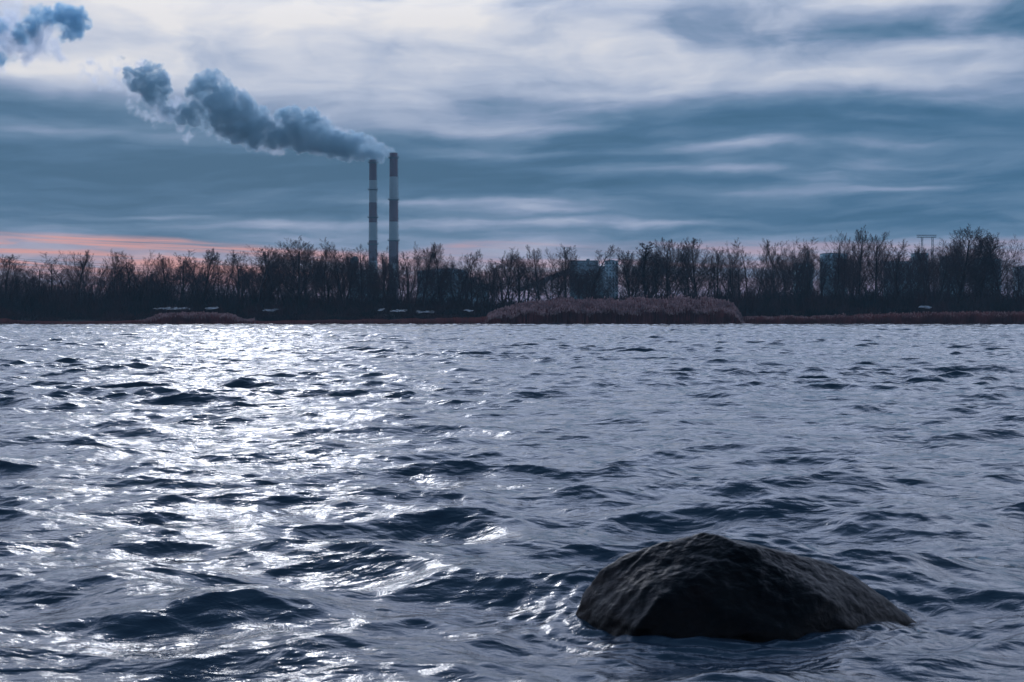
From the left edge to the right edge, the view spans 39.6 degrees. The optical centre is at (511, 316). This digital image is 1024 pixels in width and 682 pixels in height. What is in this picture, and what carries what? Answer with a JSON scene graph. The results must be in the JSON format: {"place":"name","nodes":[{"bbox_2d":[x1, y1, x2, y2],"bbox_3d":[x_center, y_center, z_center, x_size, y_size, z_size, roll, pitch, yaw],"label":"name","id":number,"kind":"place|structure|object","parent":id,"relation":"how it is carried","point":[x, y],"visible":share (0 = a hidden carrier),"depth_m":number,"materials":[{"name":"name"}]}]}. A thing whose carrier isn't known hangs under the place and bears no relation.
{"place":"outdoors","nodes":[
{"label":"outdoors","id":0,"kind":"place"},
{"bbox_2d":[3,311,1015,323],"bbox_3d":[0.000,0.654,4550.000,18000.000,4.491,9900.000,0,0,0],"label":"ground","id":1,"kind":"structure","parent":0,"point":[63,320],"depth_m":258.36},
{"bbox_2d":[0,254,31,298],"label":"bare tree","id":2,"kind":"object","parent":1,"relation":"on","point":[7,274],"visible":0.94,"depth_m":284.42,"materials":[{"name":"brown plant"}]},
{"bbox_2d":[0,256,43,306],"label":"bare tree","id":3,"kind":"object","parent":1,"relation":"on","point":[8,279],"visible":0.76,"depth_m":283.97,"materials":[{"name":"brown plant"}]},
{"bbox_2d":[24,262,57,305],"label":"bare tree","id":4,"kind":"object","parent":1,"relation":"on","point":[38,286],"visible":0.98,"depth_m":281.42,"materials":[{"name":"brown plant"}]},
{"bbox_2d":[29,252,77,300],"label":"bare tree","id":5,"kind":"object","parent":1,"relation":"on","point":[51,269],"visible":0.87,"depth_m":283.80,"materials":[{"name":"brown plant"}]},
{"bbox_2d":[60,249,100,299],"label":"bare tree","id":6,"kind":"object","parent":1,"relation":"on","point":[82,267],"visible":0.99,"depth_m":285.10,"materials":[{"name":"brown plant"}]},
{"bbox_2d":[57,259,106,295],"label":"bare tree","id":7,"kind":"object","parent":1,"relation":"on","point":[89,274],"visible":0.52,"depth_m":316.43,"materials":[{"name":"brown plant"}]},
{"bbox_2d":[99,250,129,300],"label":"bare tree","id":8,"kind":"object","parent":1,"relation":"on","point":[113,278],"visible":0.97,"depth_m":281.62,"materials":[{"name":"brown plant"}]},
{"bbox_2d":[112,251,148,301],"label":"bare tree","id":9,"kind":"object","parent":1,"relation":"on","point":[127,276],"visible":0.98,"depth_m":281.54,"materials":[{"name":"brown plant"}]},
{"bbox_2d":[128,250,155,306],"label":"bare tree","id":10,"kind":"object","parent":1,"relation":"on","point":[139,279],"visible":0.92,"depth_m":286.02,"materials":[{"name":"brown plant"}]},
{"bbox_2d":[137,254,191,299],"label":"bare tree","id":11,"kind":"object","parent":1,"relation":"on","point":[162,264],"visible":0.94,"depth_m":285.39,"materials":[{"name":"brown plant"}]},
{"bbox_2d":[150,260,189,296],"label":"bare tree","id":12,"kind":"object","parent":1,"relation":"on","point":[175,273],"visible":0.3,"depth_m":306.14,"materials":[{"name":"brown plant"}]},
{"bbox_2d":[155,249,207,303],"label":"bare tree","id":13,"kind":"object","parent":1,"relation":"on","point":[183,277],"visible":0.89,"depth_m":284.17,"materials":[{"name":"brown plant"}]},
{"bbox_2d":[135,311,254,323],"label":"reed bed","id":14,"kind":"object","parent":1,"relation":"on","point":[199,317],"visible":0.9,"depth_m":249.53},
{"bbox_2d":[177,256,221,292],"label":"bare tree","id":15,"kind":"object","parent":1,"relation":"on","point":[193,265],"visible":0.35,"depth_m":301.62,"materials":[{"name":"brown plant"}]},
{"bbox_2d":[180,248,233,300],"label":"bare tree","id":16,"kind":"object","parent":1,"relation":"on","point":[213,260],"visible":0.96,"depth_m":283.45,"materials":[{"name":"brown plant"}]},
{"bbox_2d":[208,251,244,299],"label":"bare tree","id":17,"kind":"object","parent":1,"relation":"on","point":[225,280],"visible":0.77,"depth_m":287.36,"materials":[{"name":"brown plant"}]},
{"bbox_2d":[223,250,256,309],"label":"bare tree","id":18,"kind":"object","parent":1,"relation":"on","point":[233,255],"visible":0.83,"depth_m":286.38,"materials":[{"name":"brown plant"}]},
{"bbox_2d":[0,316,487,323],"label":"reed fringe","id":19,"kind":"object","parent":1,"relation":"on","point":[458,320],"visible":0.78,"depth_m":248.75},
{"bbox_2d":[229,245,290,303],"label":"bare tree","id":20,"kind":"object","parent":1,"relation":"on","point":[268,269],"visible":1,"depth_m":280.53,"materials":[{"name":"brown plant"}]},
{"bbox_2d":[236,260,285,297],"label":"bare tree","id":21,"kind":"object","parent":1,"relation":"on","point":[250,280],"visible":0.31,"depth_m":299.56,"materials":[{"name":"brown plant"}]},
{"bbox_2d":[247,248,286,304],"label":"bare tree","id":22,"kind":"object","parent":1,"relation":"on","point":[271,293],"visible":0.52,"depth_m":287.61,"materials":[{"name":"brown plant"}]},
{"bbox_2d":[254,255,312,305],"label":"bare tree","id":23,"kind":"object","parent":1,"relation":"on","point":[285,281],"visible":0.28,"depth_m":297.06,"materials":[{"name":"brown plant"}]},
{"bbox_2d":[248,237,327,308],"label":"bare tree","id":24,"kind":"object","parent":1,"relation":"on","point":[298,274],"visible":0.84,"depth_m":285.56,"materials":[{"name":"brown plant"}]},
{"bbox_2d":[276,250,315,297],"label":"bare tree","id":25,"kind":"object","parent":1,"relation":"on","point":[295,273],"visible":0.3,"depth_m":303.17,"materials":[{"name":"brown plant"}]},
{"bbox_2d":[306,243,347,305],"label":"bare tree","id":26,"kind":"object","parent":1,"relation":"on","point":[322,264],"visible":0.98,"depth_m":284.27,"materials":[{"name":"brown plant"}]},
{"bbox_2d":[313,262,349,301],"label":"bare tree","id":27,"kind":"object","parent":1,"relation":"on","point":[328,291],"visible":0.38,"depth_m":296.15,"materials":[{"name":"brown plant"}]},
{"bbox_2d":[330,249,355,302],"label":"bare tree","id":28,"kind":"object","parent":1,"relation":"on","point":[343,254],"visible":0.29,"depth_m":297.63,"materials":[{"name":"brown plant"}]},
{"bbox_2d":[317,237,375,304],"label":"bare tree","id":29,"kind":"object","parent":1,"relation":"on","point":[337,271],"visible":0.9,"depth_m":285.55,"materials":[{"name":"brown plant"}]},
{"bbox_2d":[345,244,377,300],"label":"bare tree","id":30,"kind":"object","parent":1,"relation":"on","point":[360,272],"visible":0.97,"depth_m":283.39,"materials":[{"name":"brown plant"}]},
{"bbox_2d":[352,263,382,303],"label":"bare tree","id":31,"kind":"object","parent":1,"relation":"on","point":[373,289],"visible":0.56,"depth_m":294.44,"materials":[{"name":"brown plant"}]},
{"bbox_2d":[367,160,378,299],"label":"chimney","id":32,"kind":"object","parent":1,"relation":"on","point":[373,243],"visible":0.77,"depth_m":1247.06,"materials":[{"name":"grey paint"}]},
{"bbox_2d":[360,246,401,313],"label":"bare tree","id":33,"kind":"object","parent":1,"relation":"on","point":[378,277],"visible":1,"depth_m":282.21,"materials":[{"name":"brown plant"}]},
{"bbox_2d":[373,255,404,300],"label":"bare tree","id":34,"kind":"object","parent":1,"relation":"on","point":[389,275],"visible":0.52,"depth_m":293.66,"materials":[{"name":"brown plant"}]},
{"bbox_2d":[388,152,399,298],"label":"chimney","id":35,"kind":"object","parent":1,"relation":"on","point":[393,199],"visible":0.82,"depth_m":1246.71,"materials":[{"name":"grey paint"}]},
{"bbox_2d":[380,261,409,305],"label":"bare tree","id":36,"kind":"object","parent":1,"relation":"on","point":[395,289],"visible":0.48,"depth_m":296.76,"materials":[{"name":"brown plant"}]},
{"bbox_2d":[383,254,419,298],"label":"bare tree","id":37,"kind":"object","parent":1,"relation":"on","point":[394,263],"visible":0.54,"depth_m":300.77,"materials":[{"name":"brown plant"}]},
{"bbox_2d":[390,251,423,297],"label":"bare tree","id":38,"kind":"object","parent":1,"relation":"on","point":[405,272],"visible":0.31,"depth_m":307.15,"materials":[{"name":"brown plant"}]},
{"bbox_2d":[395,241,428,307],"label":"bare tree","id":39,"kind":"object","parent":1,"relation":"on","point":[412,278],"visible":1,"depth_m":282.13,"materials":[{"name":"brown plant"}]},
{"bbox_2d":[405,246,452,304],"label":"bare tree","id":40,"kind":"object","parent":1,"relation":"on","point":[428,270],"visible":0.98,"depth_m":281.63,"materials":[{"name":"brown plant"}]},
{"bbox_2d":[419,242,463,307],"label":"bare tree","id":41,"kind":"object","parent":1,"relation":"on","point":[439,292],"visible":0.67,"depth_m":286.23,"materials":[{"name":"brown plant"}]},
{"bbox_2d":[421,261,475,303],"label":"bare tree","id":42,"kind":"object","parent":1,"relation":"on","point":[450,279],"visible":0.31,"depth_m":303.41,"materials":[{"name":"brown plant"}]},
{"bbox_2d":[449,249,482,307],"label":"bare tree","id":43,"kind":"object","parent":1,"relation":"on","point":[467,274],"visible":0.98,"depth_m":282.40,"materials":[{"name":"brown plant"}]},
{"bbox_2d":[454,253,485,314],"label":"bare tree","id":44,"kind":"object","parent":1,"relation":"on","point":[471,284],"visible":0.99,"depth_m":281.83,"materials":[{"name":"brown plant"}]},
{"bbox_2d":[471,256,499,306],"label":"bare tree","id":45,"kind":"object","parent":1,"relation":"on","point":[483,287],"visible":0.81,"depth_m":285.55,"materials":[{"name":"brown plant"}]},
{"bbox_2d":[468,282,502,305],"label":"bare tree","id":46,"kind":"object","parent":1,"relation":"on","point":[478,295],"visible":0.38,"depth_m":293.90,"materials":[{"name":"brown plant"}]},
{"bbox_2d":[469,264,509,308],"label":"bare tree","id":47,"kind":"object","parent":1,"relation":"on","point":[492,281],"visible":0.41,"depth_m":297.13,"materials":[{"name":"brown plant"}]},
{"bbox_2d":[488,257,530,300],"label":"bare tree","id":48,"kind":"object","parent":1,"relation":"on","point":[502,268],"visible":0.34,"depth_m":315.25,"materials":[{"name":"brown plant"}]},
{"bbox_2d":[0,280,1023,321],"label":"undergrowth","id":49,"kind":"object","parent":1,"relation":"on","point":[73,307],"visible":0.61,"depth_m":273.73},
{"bbox_2d":[484,252,541,304],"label":"bare tree","id":50,"kind":"object","parent":1,"relation":"on","point":[510,270],"visible":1,"depth_m":283.94,"materials":[{"name":"brown plant"}]},
{"bbox_2d":[500,248,532,303],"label":"bare tree","id":51,"kind":"object","parent":1,"relation":"on","point":[519,282],"visible":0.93,"depth_m":285.12,"materials":[{"name":"brown plant"}]},
{"bbox_2d":[499,254,543,302],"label":"bare tree","id":52,"kind":"object","parent":1,"relation":"on","point":[521,280],"visible":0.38,"depth_m":299.90,"materials":[{"name":"brown plant"}]},
{"bbox_2d":[511,245,582,300],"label":"bare tree","id":53,"kind":"object","parent":1,"relation":"on","point":[535,273],"visible":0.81,"depth_m":289.05,"materials":[{"name":"brown plant"}]},
{"bbox_2d":[530,271,573,300],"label":"bare tree","id":54,"kind":"object","parent":1,"relation":"on","point":[552,287],"visible":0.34,"depth_m":310.75,"materials":[{"name":"brown plant"}]},
{"bbox_2d":[529,263,584,299],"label":"bare tree","id":55,"kind":"object","parent":1,"relation":"on","point":[540,289],"visible":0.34,"depth_m":307.31,"materials":[{"name":"brown plant"}]},
{"bbox_2d":[545,244,588,297],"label":"bare tree","id":56,"kind":"object","parent":1,"relation":"on","point":[564,264],"visible":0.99,"depth_m":283.06,"materials":[{"name":"brown plant"}]},
{"bbox_2d":[563,270,591,298],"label":"bare tree","id":57,"kind":"object","parent":1,"relation":"on","point":[578,297],"visible":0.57,"depth_m":300.25,"materials":[{"name":"brown plant"}]},
{"bbox_2d":[570,259,598,299],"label":"building","id":58,"kind":"structure","parent":1,"relation":"on","point":[586,261],"depth_m":1200.00,"materials":[{"name":"grey concrete"}]},
{"bbox_2d":[570,268,622,299],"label":"bare tree","id":59,"kind":"object","parent":1,"relation":"on","point":[597,285],"visible":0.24,"depth_m":305.36,"materials":[{"name":"brown plant"}]},
{"bbox_2d":[582,263,610,298],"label":"bare tree","id":60,"kind":"object","parent":1,"relation":"on","point":[593,269],"visible":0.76,"depth_m":283.95,"materials":[{"name":"brown plant"}]},
{"bbox_2d":[576,245,617,298],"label":"bare tree","id":61,"kind":"object","parent":1,"relation":"on","point":[597,274],"visible":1,"depth_m":280.96,"materials":[{"name":"brown plant"}]},
{"bbox_2d":[604,260,617,297],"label":"tower block","id":62,"kind":"structure","parent":1,"relation":"on","point":[610,262],"depth_m":1400.00,"materials":[{"name":"grey concrete"}]},
{"bbox_2d":[482,294,744,323],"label":"reed bed","id":63,"kind":"object","parent":1,"relation":"on","point":[680,309],"visible":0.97,"depth_m":250.84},
{"bbox_2d":[593,247,654,297],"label":"bare tree","id":64,"kind":"object","parent":1,"relation":"on","point":[627,277],"visible":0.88,"depth_m":285.55,"materials":[{"name":"brown plant"}]},
{"bbox_2d":[623,241,667,297],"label":"bare tree","id":65,"kind":"object","parent":1,"relation":"on","point":[643,260],"visible":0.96,"depth_m":281.58,"materials":[{"name":"brown plant"}]},
{"bbox_2d":[630,250,678,296],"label":"bare tree","id":66,"kind":"object","parent":1,"relation":"on","point":[656,272],"visible":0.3,"depth_m":310.76,"materials":[{"name":"brown plant"}]},
{"bbox_2d":[625,237,692,298],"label":"bare tree","id":67,"kind":"object","parent":1,"relation":"on","point":[668,270],"visible":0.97,"depth_m":283.06,"materials":[{"name":"brown plant"}]},
{"bbox_2d":[645,256,692,296],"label":"bare tree","id":68,"kind":"object","parent":1,"relation":"on","point":[669,285],"visible":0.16,"depth_m":309.35,"materials":[{"name":"brown plant"}]},
{"bbox_2d":[662,246,712,298],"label":"bare tree","id":69,"kind":"object","parent":1,"relation":"on","point":[688,271],"visible":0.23,"depth_m":303.18,"materials":[{"name":"brown plant"}]},
{"bbox_2d":[657,238,726,298],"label":"bare tree","id":70,"kind":"object","parent":1,"relation":"on","point":[690,251],"visible":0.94,"depth_m":284.75,"materials":[{"name":"brown plant"}]},
{"bbox_2d":[697,246,726,298],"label":"bare tree","id":71,"kind":"object","parent":1,"relation":"on","point":[714,272],"visible":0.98,"depth_m":281.60,"materials":[{"name":"brown plant"}]},
{"bbox_2d":[692,247,743,297],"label":"bare tree","id":72,"kind":"object","parent":1,"relation":"on","point":[717,269],"visible":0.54,"depth_m":292.10,"materials":[{"name":"brown plant"}]},
{"bbox_2d":[709,244,739,302],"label":"bare tree","id":73,"kind":"object","parent":1,"relation":"on","point":[730,277],"visible":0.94,"depth_m":285.11,"materials":[{"name":"brown plant"}]},
{"bbox_2d":[716,251,749,294],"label":"bare tree","id":74,"kind":"object","parent":1,"relation":"on","point":[732,278],"visible":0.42,"depth_m":312.66,"materials":[{"name":"brown plant"}]},
{"bbox_2d":[724,261,757,297],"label":"bare tree","id":75,"kind":"object","parent":1,"relation":"on","point":[739,284],"visible":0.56,"depth_m":303.67,"materials":[{"name":"brown plant"}]},
{"bbox_2d":[726,241,774,304],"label":"bare tree","id":76,"kind":"object","parent":1,"relation":"on","point":[746,279],"visible":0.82,"depth_m":286.86,"materials":[{"name":"brown plant"}]},
{"bbox_2d":[746,238,804,297],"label":"bare tree","id":77,"kind":"object","parent":1,"relation":"on","point":[767,246],"visible":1,"depth_m":283.12,"materials":[{"name":"brown plant"}]},
{"bbox_2d":[760,257,797,297],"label":"bare tree","id":78,"kind":"object","parent":1,"relation":"on","point":[778,286],"visible":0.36,"depth_m":307.11,"materials":[{"name":"brown plant"}]},
{"bbox_2d":[775,239,810,309],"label":"bare tree","id":79,"kind":"object","parent":1,"relation":"on","point":[791,273],"visible":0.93,"depth_m":284.06,"materials":[{"name":"brown plant"}]},
{"bbox_2d":[781,238,832,300],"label":"bare tree","id":80,"kind":"object","parent":1,"relation":"on","point":[810,275],"visible":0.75,"depth_m":288.22,"materials":[{"name":"brown plant"}]},
{"bbox_2d":[789,245,829,297],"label":"bare tree","id":81,"kind":"object","parent":1,"relation":"on","point":[804,268],"visible":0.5,"depth_m":294.06,"materials":[{"name":"brown plant"}]},
{"bbox_2d":[793,252,843,301],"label":"bare tree","id":82,"kind":"object","parent":1,"relation":"on","point":[822,264],"visible":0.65,"depth_m":293.50,"materials":[{"name":"brown plant"}]},
{"bbox_2d":[820,253,847,295],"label":"tower block","id":83,"kind":"structure","parent":1,"relation":"on","point":[827,254],"depth_m":1620.00,"materials":[{"name":"grey concrete"}]},
{"bbox_2d":[822,232,857,305],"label":"bare tree","id":84,"kind":"object","parent":1,"relation":"on","point":[838,256],"visible":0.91,"depth_m":281.77,"materials":[{"name":"brown plant"}]},
{"bbox_2d":[826,234,861,304],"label":"bare tree","id":85,"kind":"object","parent":1,"relation":"on","point":[843,265],"visible":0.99,"depth_m":279.70,"materials":[{"name":"brown plant"}]},
{"bbox_2d":[826,254,879,298],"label":"bare tree","id":86,"kind":"object","parent":1,"relation":"on","point":[853,277],"visible":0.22,"depth_m":299.85,"materials":[{"name":"brown plant"}]},
{"bbox_2d":[833,225,893,302],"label":"bare tree","id":87,"kind":"object","parent":1,"relation":"on","point":[859,238],"visible":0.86,"depth_m":289.25,"materials":[{"name":"brown plant"}]},
{"bbox_2d":[831,232,905,295],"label":"bare tree","id":88,"kind":"object","parent":1,"relation":"on","point":[876,258],"visible":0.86,"depth_m":287.81,"materials":[{"name":"brown plant"}]},
{"bbox_2d":[868,252,895,300],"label":"bare tree","id":89,"kind":"object","parent":1,"relation":"on","point":[881,276],"visible":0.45,"depth_m":299.55,"materials":[{"name":"brown plant"}]},
{"bbox_2d":[744,310,1023,323],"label":"reed fringe","id":90,"kind":"object","parent":1,"relation":"on","point":[978,317],"visible":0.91,"depth_m":249.88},
{"bbox_2d":[875,241,921,307],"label":"bare tree","id":91,"kind":"object","parent":1,"relation":"on","point":[897,276],"visible":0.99,"depth_m":279.81,"materials":[{"name":"brown plant"}]},
{"bbox_2d":[889,255,931,299],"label":"bare tree","id":92,"kind":"object","parent":1,"relation":"on","point":[907,262],"visible":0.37,"depth_m":309.35,"materials":[{"name":"brown plant"}]},
{"bbox_2d":[903,242,938,308],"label":"bare tree","id":93,"kind":"object","parent":1,"relation":"on","point":[920,273],"visible":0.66,"depth_m":287.04,"materials":[{"name":"brown plant"}]},
{"bbox_2d":[899,245,949,310],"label":"bare tree","id":94,"kind":"object","parent":1,"relation":"on","point":[922,263],"visible":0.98,"depth_m":282.73,"materials":[{"name":"brown plant"}]},
{"bbox_2d":[903,247,962,302],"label":"bare tree","id":95,"kind":"object","parent":1,"relation":"on","point":[923,252],"visible":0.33,"depth_m":301.24,"materials":[{"name":"brown plant"}]},
{"bbox_2d":[907,241,969,305],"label":"bare tree","id":96,"kind":"object","parent":1,"relation":"on","point":[943,279],"visible":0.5,"depth_m":286.69,"materials":[{"name":"brown plant"}]},
{"bbox_2d":[928,239,974,292],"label":"bare tree","id":97,"kind":"object","parent":1,"relation":"on","point":[953,264],"visible":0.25,"depth_m":301.33,"materials":[{"name":"brown plant"}]},
{"bbox_2d":[929,226,1023,310],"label":"bare tree","id":98,"kind":"object","parent":1,"relation":"on","point":[953,270],"visible":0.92,"depth_m":281.77,"materials":[{"name":"brown plant"}]},
{"bbox_2d":[963,238,1003,303],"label":"bare tree","id":99,"kind":"object","parent":1,"relation":"on","point":[971,278],"visible":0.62,"depth_m":283.74,"materials":[{"name":"brown plant"}]},
{"bbox_2d":[957,232,1023,303],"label":"bare tree","id":100,"kind":"object","parent":1,"relation":"on","point":[998,251],"visible":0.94,"depth_m":280.68,"materials":[{"name":"brown plant"}]},
{"bbox_2d":[998,258,1023,301],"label":"bare tree","id":101,"kind":"object","parent":1,"relation":"on","point":[1014,280],"visible":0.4,"depth_m":294.48,"materials":[{"name":"brown plant"}]},
{"bbox_2d":[1001,265,1023,301],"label":"bare tree","id":102,"kind":"object","parent":1,"relation":"on","point":[1021,283],"visible":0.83,"depth_m":282.37,"materials":[{"name":"brown plant"}]},
{"bbox_2d":[0,323,1023,681],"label":"water","id":103,"kind":"structure","parent":0,"point":[334,503],"depth_m":10.48,"materials":[{"name":"blue liquid"}]},
{"bbox_2d":[576,532,916,642],"bbox_3d":[1.038,1.298,6.263,1.608,0.683,0.891,0,0,0],"label":"boulder","id":104,"kind":"object","parent":103,"relation":"in","point":[711,585],"visible":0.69,"depth_m":6.04,"materials":[{"name":"stone"}]},
{"bbox_2d":[0,0,1023,303],"label":"sky","id":105,"kind":"structure","parent":0,"point":[134,128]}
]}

